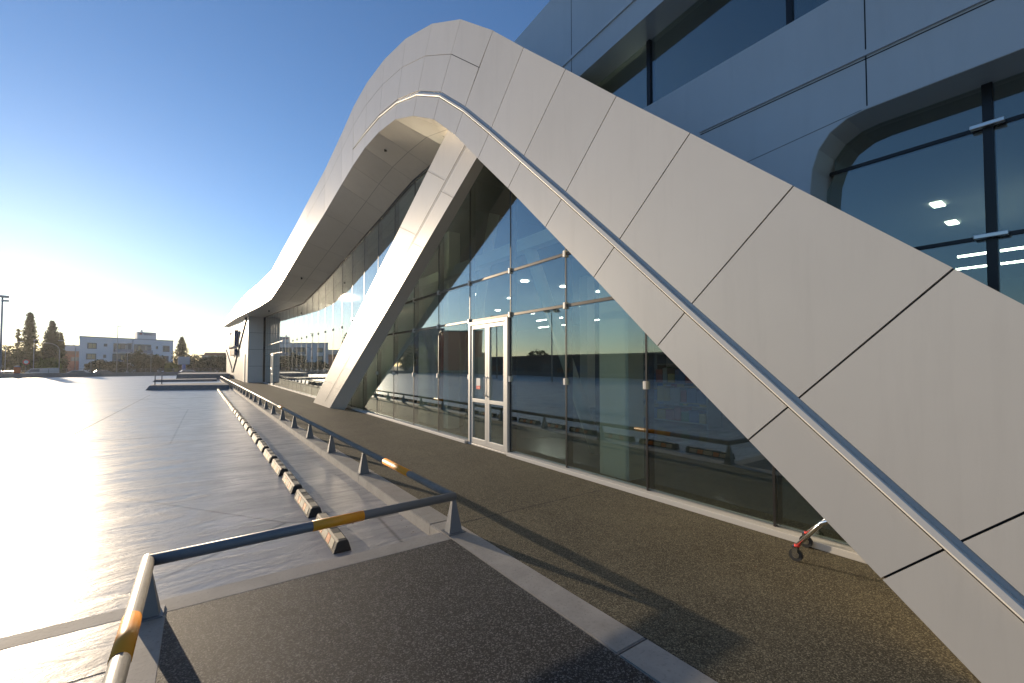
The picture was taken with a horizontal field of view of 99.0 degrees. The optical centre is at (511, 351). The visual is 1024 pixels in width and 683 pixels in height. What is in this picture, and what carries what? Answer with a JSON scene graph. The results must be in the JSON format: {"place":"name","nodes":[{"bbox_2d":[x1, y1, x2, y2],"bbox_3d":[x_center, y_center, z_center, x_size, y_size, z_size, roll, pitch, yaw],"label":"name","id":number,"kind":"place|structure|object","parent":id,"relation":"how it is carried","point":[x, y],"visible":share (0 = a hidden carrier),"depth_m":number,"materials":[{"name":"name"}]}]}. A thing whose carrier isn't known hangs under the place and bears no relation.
{"place":"outdoors","nodes":[
{"label":"outdoors","id":0,"kind":"place"},
{"bbox_2d":[45,351,78,370],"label":"house","id":1,"kind":"structure","parent":0,"point":[71,359],"depth_m":150.15,"materials":[{"name":"brown brick"}]},
{"bbox_2d":[57,345,78,350],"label":"office building","id":2,"kind":"structure","parent":0,"point":[69,347],"depth_m":183.57,"materials":[{"name":"grey"}]},
{"bbox_2d":[79,330,173,372],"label":"apartment building","id":3,"kind":"structure","parent":0,"point":[105,348],"depth_m":135.25,"materials":[{"name":"grey paint"}]},
{"bbox_2d":[86,353,95,358],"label":"window","id":4,"kind":"structure","parent":3,"relation":"in","point":[88,356],"depth_m":128.40,"materials":[{"name":"grey glass"}]},
{"bbox_2d":[87,343,96,348],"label":"window","id":5,"kind":"structure","parent":3,"relation":"in","point":[89,345],"depth_m":128.78,"materials":[{"name":"grey glass"}]},
{"bbox_2d":[163,346,169,351],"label":"window","id":6,"kind":"structure","parent":3,"relation":"in","point":[165,348],"depth_m":147.97,"materials":[{"name":"grey glass"}]},
{"bbox_2d":[200,346,225,371],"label":"house","id":7,"kind":"structure","parent":0,"point":[213,354],"depth_m":151.75,"materials":[{"name":"grey"}]},
{"bbox_2d":[0,375,427,682],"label":"parking lot","id":8,"kind":"structure","parent":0,"point":[106,511],"depth_m":5.43,"materials":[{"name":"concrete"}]},
{"bbox_2d":[0,295,8,379],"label":"street lamp","id":9,"kind":"object","parent":8,"relation":"on","point":[2,301],"visible":0.98,"depth_m":50.05,"materials":[{"name":"grey metal"}]},
{"bbox_2d":[13,366,20,372],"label":"litter bin","id":10,"kind":"object","parent":8,"relation":"on","point":[17,369],"visible":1,"depth_m":58.98,"materials":[{"name":"orange"}]},
{"bbox_2d":[0,608,125,649],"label":"concrete strip","id":11,"kind":"object","parent":8,"relation":"on","point":[53,630],"depth_m":2.84,"materials":[{"name":"grey concrete"}]},
{"bbox_2d":[1,371,213,377],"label":"boundary wall","id":12,"kind":"structure","parent":8,"relation":"on","point":[27,375],"depth_m":64.27,"materials":[{"name":"concrete"}]},
{"bbox_2d":[0,381,233,682],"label":"lot joint lines","id":13,"kind":"object","parent":8,"relation":"on","point":[81,442],"visible":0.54,"depth_m":9.82,"materials":[{"name":"grey"}]},
{"bbox_2d":[146,383,228,389],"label":"traffic island","id":14,"kind":"structure","parent":8,"relation":"on","point":[202,386],"depth_m":30.45,"materials":[{"name":"concrete"}]},
{"bbox_2d":[153,372,229,381],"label":"traffic island","id":15,"kind":"structure","parent":8,"relation":"on","point":[198,376],"depth_m":51.20,"materials":[{"name":"concrete"}]},
{"bbox_2d":[241,419,247,425],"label":"wheel stop","id":16,"kind":"object","parent":8,"relation":"on","point":[243,421],"visible":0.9,"depth_m":12.50,"materials":[{"name":"beige concrete"}]},
{"bbox_2d":[244,423,251,430],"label":"wheel stop","id":17,"kind":"object","parent":8,"relation":"on","point":[247,426],"visible":0.91,"depth_m":11.62,"materials":[{"name":"beige concrete"}]},
{"bbox_2d":[248,428,256,436],"bbox_3d":[-6.442,1.986,10.850,0.160,0.114,0.920,1,-2,-35],"label":"wheel stop","id":18,"kind":"object","parent":8,"relation":"on","point":[251,431],"visible":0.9,"depth_m":10.69,"materials":[{"name":"beige concrete"}]},
{"bbox_2d":[251,433,261,443],"bbox_3d":[-5.790,1.958,9.934,0.160,0.114,0.920,1,-2,-35],"label":"wheel stop","id":19,"kind":"object","parent":8,"relation":"on","point":[256,438],"visible":0.91,"depth_m":9.78,"materials":[{"name":"beige concrete"}]},
{"bbox_2d":[257,440,268,452],"bbox_3d":[-5.116,1.930,8.994,0.160,0.114,0.920,1,-2,-35],"label":"wheel stop","id":20,"kind":"object","parent":8,"relation":"on","point":[262,445],"visible":0.91,"depth_m":8.85,"materials":[{"name":"beige concrete"}]},
{"bbox_2d":[263,448,276,462],"bbox_3d":[-4.458,1.903,8.072,0.160,0.114,0.920,1,-2,-35],"label":"wheel stop","id":21,"kind":"object","parent":8,"relation":"on","point":[269,455],"visible":0.93,"depth_m":7.94,"materials":[{"name":"beige concrete"}]},
{"bbox_2d":[270,458,287,475],"bbox_3d":[-3.804,1.876,7.157,0.160,0.114,0.920,1,-2,-36],"label":"wheel stop","id":22,"kind":"object","parent":8,"relation":"on","point":[277,465],"visible":0.94,"depth_m":7.00,"materials":[{"name":"beige concrete"}]},
{"bbox_2d":[126,533,449,682],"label":"platform kerb","id":23,"kind":"structure","parent":8,"relation":"on","point":[143,667],"depth_m":3.08,"materials":[{"name":"concrete"}]},
{"bbox_2d":[282,471,301,493],"bbox_3d":[-3.137,1.849,6.237,0.160,0.114,0.920,1,-2,-35],"label":"wheel stop","id":24,"kind":"object","parent":8,"relation":"on","point":[291,482],"visible":0.97,"depth_m":6.09,"materials":[{"name":"beige concrete"}]},
{"bbox_2d":[294,488,321,517],"bbox_3d":[-2.488,1.821,5.319,0.160,0.114,0.920,1,-2,-36],"label":"wheel stop","id":25,"kind":"object","parent":8,"relation":"on","point":[307,504],"visible":0.98,"depth_m":5.16,"materials":[{"name":"beige concrete"}]},
{"bbox_2d":[315,512,350,553],"bbox_3d":[-1.814,1.794,4.388,0.160,0.114,0.920,1,-2,-35],"label":"wheel stop","id":26,"kind":"object","parent":8,"relation":"on","point":[335,539],"visible":0.68,"depth_m":4.12,"materials":[{"name":"beige concrete"}]},
{"bbox_2d":[156,539,656,682],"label":"platform","id":27,"kind":"structure","parent":8,"relation":"on","point":[449,611],"depth_m":2.60,"materials":[{"name":"asphalt"}]},
{"bbox_2d":[219,378,717,682],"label":"sidewalk kerb","id":28,"kind":"structure","parent":8,"relation":"on","point":[651,660],"depth_m":3.18,"materials":[{"name":"concrete"}]},
{"bbox_2d":[102,376,465,682],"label":"guard rail","id":29,"kind":"object","parent":28,"relation":"on","point":[143,604],"visible":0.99,"depth_m":3.16,"materials":[{"name":"grey metal"}]},
{"bbox_2d":[223,0,1023,682],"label":"retail building","id":30,"kind":"structure","parent":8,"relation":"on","point":[787,236],"depth_m":4.85,"materials":[{"name":"metal cladding panels"},{"name":"glass"},{"name":"aluminium"}]},
{"bbox_2d":[243,354,244,381],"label":"service door","id":31,"kind":"structure","parent":30,"relation":"in","point":[244,354],"depth_m":40.88,"materials":[{"name":"grey metal"}]},
{"bbox_2d":[265,355,266,382],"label":"window pane","id":32,"kind":"structure","parent":30,"relation":"in","point":[265,355],"depth_m":38.15,"materials":[{"name":"clear glass"}]},
{"bbox_2d":[265,317,267,345],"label":"window pane","id":33,"kind":"structure","parent":30,"relation":"in","point":[266,317],"depth_m":38.39,"materials":[{"name":"clear glass"}]},
{"bbox_2d":[267,355,268,382],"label":"window pane","id":34,"kind":"structure","parent":30,"relation":"in","point":[267,355],"depth_m":37.10,"materials":[{"name":"clear glass"}]},
{"bbox_2d":[267,316,269,344],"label":"window pane","id":35,"kind":"structure","parent":30,"relation":"in","point":[268,316],"depth_m":37.19,"materials":[{"name":"clear glass"}]},
{"bbox_2d":[269,354,270,382],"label":"window pane","id":36,"kind":"structure","parent":30,"relation":"in","point":[269,354],"depth_m":36.14,"materials":[{"name":"clear glass"}]},
{"bbox_2d":[269,315,271,343],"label":"window pane","id":37,"kind":"structure","parent":30,"relation":"in","point":[271,315],"depth_m":35.90,"materials":[{"name":"clear glass"}]},
{"bbox_2d":[270,354,273,384],"bbox_3d":[-19.041,1.395,34.707,0.165,2.470,1.405,1,-2,-35],"label":"door","id":38,"kind":"structure","parent":30,"relation":"in","point":[272,355],"depth_m":34.66,"materials":[{"name":"grey"}]},
{"bbox_2d":[272,314,273,343],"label":"window pane","id":39,"kind":"structure","parent":30,"relation":"in","point":[273,314],"depth_m":34.86,"materials":[{"name":"clear glass"}]},
{"bbox_2d":[273,354,275,384],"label":"window pane","id":40,"kind":"structure","parent":30,"relation":"in","point":[274,380],"depth_m":33.58,"materials":[{"name":"clear glass"}]},
{"bbox_2d":[274,313,276,342],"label":"window pane","id":41,"kind":"structure","parent":30,"relation":"in","point":[275,319],"depth_m":33.62,"materials":[{"name":"clear glass"}]},
{"bbox_2d":[276,353,278,385],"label":"window pane","id":42,"kind":"structure","parent":30,"relation":"in","point":[277,354],"depth_m":32.34,"materials":[{"name":"clear glass"}]},
{"bbox_2d":[277,312,279,341],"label":"window pane","id":43,"kind":"structure","parent":30,"relation":"in","point":[278,314],"depth_m":32.34,"materials":[{"name":"clear glass"}]},
{"bbox_2d":[279,353,281,386],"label":"window pane","id":44,"kind":"structure","parent":30,"relation":"in","point":[280,354],"depth_m":31.07,"materials":[{"name":"clear glass"}]},
{"bbox_2d":[279,341,281,351],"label":"window pane","id":45,"kind":"structure","parent":30,"relation":"in","point":[280,343],"depth_m":31.27,"materials":[{"name":"clear glass"}]},
{"bbox_2d":[279,311,282,340],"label":"window pane","id":46,"kind":"structure","parent":30,"relation":"in","point":[281,313],"depth_m":31.13,"materials":[{"name":"clear glass"}]},
{"bbox_2d":[282,310,285,387],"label":"window pane","id":47,"kind":"structure","parent":30,"relation":"in","point":[284,312],"depth_m":29.94,"materials":[{"name":"clear glass"}]},
{"bbox_2d":[285,310,288,387],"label":"window pane","id":48,"kind":"structure","parent":30,"relation":"in","point":[287,311],"depth_m":28.78,"materials":[{"name":"clear glass"}]},
{"bbox_2d":[288,308,292,389],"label":"window pane","id":49,"kind":"structure","parent":30,"relation":"in","point":[291,310],"depth_m":27.57,"materials":[{"name":"clear glass"}]},
{"bbox_2d":[292,307,296,390],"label":"window pane","id":50,"kind":"structure","parent":30,"relation":"in","point":[295,308],"depth_m":26.37,"materials":[{"name":"clear glass"}]},
{"bbox_2d":[296,305,301,391],"bbox_3d":[-12.269,-0.272,25.187,0.012,5.081,1.441,1,-2,-35],"label":"window pane","id":51,"kind":"structure","parent":30,"relation":"in","point":[299,308],"depth_m":25.17,"materials":[{"name":"clear glass"}]},
{"bbox_2d":[301,301,306,392],"bbox_3d":[-11.424,-0.293,23.990,0.012,5.053,1.441,1,-2,-35],"label":"window pane","id":52,"kind":"structure","parent":30,"relation":"in","point":[304,306],"depth_m":23.96,"materials":[{"name":"clear glass"}]},
{"bbox_2d":[306,297,311,394],"bbox_3d":[-10.580,-0.376,22.795,0.012,5.148,1.441,1,-2,-35],"label":"window pane","id":53,"kind":"structure","parent":30,"relation":"in","point":[309,302],"depth_m":22.78,"materials":[{"name":"clear glass"}]},
{"bbox_2d":[311,290,318,395],"bbox_3d":[-9.735,-0.465,21.600,0.012,5.255,1.441,1,-2,-35],"label":"window pane","id":54,"kind":"structure","parent":30,"relation":"in","point":[316,296],"depth_m":21.59,"materials":[{"name":"clear glass"}]},
{"bbox_2d":[317,282,325,393],"bbox_3d":[-8.890,-0.567,20.406,0.012,5.387,1.441,1,-2,-35],"label":"window pane","id":55,"kind":"structure","parent":30,"relation":"in","point":[321,317],"depth_m":20.41,"materials":[{"name":"clear glass"}]},
{"bbox_2d":[325,275,332,377],"bbox_3d":[-8.046,-0.670,19.211,0.012,5.524,1.441,1,-2,-35],"label":"window pane","id":56,"kind":"structure","parent":30,"relation":"in","point":[329,283],"depth_m":19.22,"materials":[{"name":"clear glass"}]},
{"bbox_2d":[333,265,341,361],"bbox_3d":[-7.201,-0.782,18.017,0.012,5.677,1.441,1,-2,-35],"label":"window pane","id":57,"kind":"structure","parent":30,"relation":"in","point":[337,292],"depth_m":18.05,"materials":[{"name":"clear glass"}]},
{"bbox_2d":[342,254,350,342],"bbox_3d":[-6.356,-0.900,16.823,0.012,5.841,1.441,1,-2,-35],"label":"window pane","id":58,"kind":"structure","parent":30,"relation":"in","point":[346,264],"depth_m":17.07,"materials":[{"name":"clear glass"}]},
{"bbox_2d":[468,316,509,454],"bbox_3d":[-0.459,0.614,8.385,0.165,2.470,1.405,1,-2,-35],"label":"door","id":59,"kind":"structure","parent":30,"relation":"in","point":[488,324],"depth_m":8.34,"materials":[{"name":"grey metal"}]},
{"bbox_2d":[656,351,705,407],"bbox_3d":[6.413,0.976,16.039,0.600,2.200,2.331,1,-2,-35],"label":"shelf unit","id":60,"kind":"object","parent":30,"relation":"on","point":[660,357],"visible":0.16,"depth_m":16.55,"materials":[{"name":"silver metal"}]},
{"bbox_2d":[643,345,720,429],"bbox_3d":[4.428,0.854,11.916,0.600,2.200,2.280,1,-2,-35],"label":"shelf unit","id":61,"kind":"object","parent":30,"relation":"on","point":[709,417],"visible":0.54,"depth_m":11.54,"materials":[{"name":"silver metal"}]},
{"bbox_2d":[0,0,549,363],"label":"sky","id":62,"kind":"structure","parent":0,"point":[159,159],"materials":[{"name":"blue"}]},
{"bbox_2d":[223,377,980,682],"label":"sidewalk","id":63,"kind":"structure","parent":0,"point":[777,614],"depth_m":3.45,"materials":[{"name":"grey asphalt"}]},
{"bbox_2d":[273,393,607,522],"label":"sidewalk joint lines","id":64,"kind":"object","parent":63,"relation":"on","point":[491,515],"visible":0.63,"depth_m":5.28,"materials":[{"name":"grey concrete"}]},
{"bbox_2d":[789,519,828,561],"bbox_3d":[2.762,1.187,3.232,0.524,1.018,1.328,1,-2,-35],"label":"shopping trolley","id":65,"kind":"object","parent":63,"relation":"on","point":[795,552],"visible":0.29,"depth_m":3.55,"materials":[{"name":"silver metal"}]},
{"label":"far terrain","id":66,"kind":"structure","parent":0,"visible":0},
{"bbox_2d":[4,341,23,369],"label":"street lamp","id":67,"kind":"object","parent":66,"relation":"on","point":[5,352],"visible":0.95,"depth_m":94.37,"materials":[{"name":"grey metal"}]},
{"bbox_2d":[1,345,27,370],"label":"leafy tree","id":68,"kind":"object","parent":66,"relation":"on","point":[8,350],"visible":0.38,"depth_m":101.92,"materials":[{"name":"green plant"}]},
{"bbox_2d":[13,329,20,358],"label":"cypress tree","id":69,"kind":"object","parent":66,"relation":"on","point":[18,334],"visible":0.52,"depth_m":104.44,"materials":[{"name":"green plant"}]},
{"bbox_2d":[4,348,50,372],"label":"leafy tree","id":70,"kind":"object","parent":66,"relation":"on","point":[24,355],"visible":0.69,"depth_m":100.53,"materials":[{"name":"green plant"}]},
{"bbox_2d":[17,312,41,372],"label":"cypress tree","id":71,"kind":"object","parent":66,"relation":"on","point":[29,336],"visible":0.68,"depth_m":104.73,"materials":[{"name":"green plant"}]},
{"bbox_2d":[25,368,58,372],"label":"parked car","id":72,"kind":"object","parent":66,"relation":"on","point":[44,369],"visible":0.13,"depth_m":82.38,"materials":[{"name":"grey paint"}]},
{"bbox_2d":[34,357,63,371],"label":"leafy tree","id":73,"kind":"object","parent":66,"relation":"on","point":[51,362],"visible":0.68,"depth_m":101.37,"materials":[{"name":"green plant"}]},
{"bbox_2d":[38,320,69,372],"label":"conifer tree","id":74,"kind":"object","parent":66,"relation":"on","point":[51,335],"visible":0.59,"depth_m":108.96,"materials":[{"name":"green plant"}]},
{"bbox_2d":[54,332,67,372],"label":"cypress tree","id":75,"kind":"object","parent":66,"relation":"on","point":[61,346],"visible":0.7,"depth_m":105.04,"materials":[{"name":"green plant"}]},
{"bbox_2d":[58,340,75,367],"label":"street lamp","id":76,"kind":"object","parent":66,"relation":"on","point":[75,351],"visible":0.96,"depth_m":92.50,"materials":[{"name":"grey metal"}]},
{"bbox_2d":[67,370,88,372],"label":"parked car","id":77,"kind":"object","parent":66,"relation":"on","point":[77,371],"visible":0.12,"depth_m":84.78,"materials":[{"name":"grey paint"}]},
{"bbox_2d":[84,359,106,371],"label":"leafy tree","id":78,"kind":"object","parent":66,"relation":"on","point":[97,363],"visible":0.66,"depth_m":107.45,"materials":[{"name":"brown plant"}]},
{"bbox_2d":[91,370,110,372],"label":"parked car","id":79,"kind":"object","parent":66,"relation":"on","point":[101,371],"visible":0.13,"depth_m":86.31,"materials":[{"name":"blue paint"}]},
{"bbox_2d":[102,361,129,371],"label":"leafy tree","id":80,"kind":"object","parent":66,"relation":"on","point":[110,364],"visible":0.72,"depth_m":108.56,"materials":[{"name":"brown plant"}]},
{"bbox_2d":[116,326,121,371],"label":"street lamp","id":81,"kind":"object","parent":66,"relation":"on","point":[117,347],"visible":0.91,"depth_m":100.04,"materials":[{"name":"grey metal"}]},
{"bbox_2d":[120,349,156,371],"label":"leafy tree","id":82,"kind":"object","parent":66,"relation":"on","point":[135,357],"visible":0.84,"depth_m":110.83,"materials":[{"name":"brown plant"}]},
{"bbox_2d":[141,354,168,371],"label":"leafy tree","id":83,"kind":"object","parent":66,"relation":"on","point":[160,362],"visible":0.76,"depth_m":114.01,"materials":[{"name":"green plant"}]},
{"bbox_2d":[164,362,178,371],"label":"leafy tree","id":84,"kind":"object","parent":66,"relation":"on","point":[169,366],"visible":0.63,"depth_m":108.38,"materials":[{"name":"green plant"}]},
{"bbox_2d":[169,336,188,371],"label":"pine tree","id":85,"kind":"object","parent":66,"relation":"on","point":[180,350],"visible":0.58,"depth_m":124.39,"materials":[{"name":"green plant"}]},
{"bbox_2d":[178,357,189,369],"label":"pillar sign","id":86,"kind":"object","parent":66,"relation":"on","point":[183,361],"visible":0.93,"depth_m":94.77,"materials":[{"name":"blue"}]},
{"bbox_2d":[180,354,206,370],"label":"leafy tree","id":87,"kind":"object","parent":66,"relation":"on","point":[193,363],"visible":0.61,"depth_m":121.80,"materials":[{"name":"green plant"}]},
{"bbox_2d":[195,355,218,371],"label":"leafy tree","id":88,"kind":"object","parent":66,"relation":"on","point":[208,365],"visible":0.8,"depth_m":121.71,"materials":[{"name":"green plant"}]},
{"bbox_2d":[210,354,226,371],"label":"leafy tree","id":89,"kind":"object","parent":66,"relation":"on","point":[221,360],"visible":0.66,"depth_m":122.17,"materials":[{"name":"plant"}]},
{"label":"ground","id":90,"kind":"structure","parent":0,"visible":0},
{"bbox_2d":[1,368,222,372],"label":"metal fence","id":91,"kind":"object","parent":90,"relation":"on","point":[145,369],"visible":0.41,"depth_m":73.19,"materials":[{"name":"metal"}]}
]}

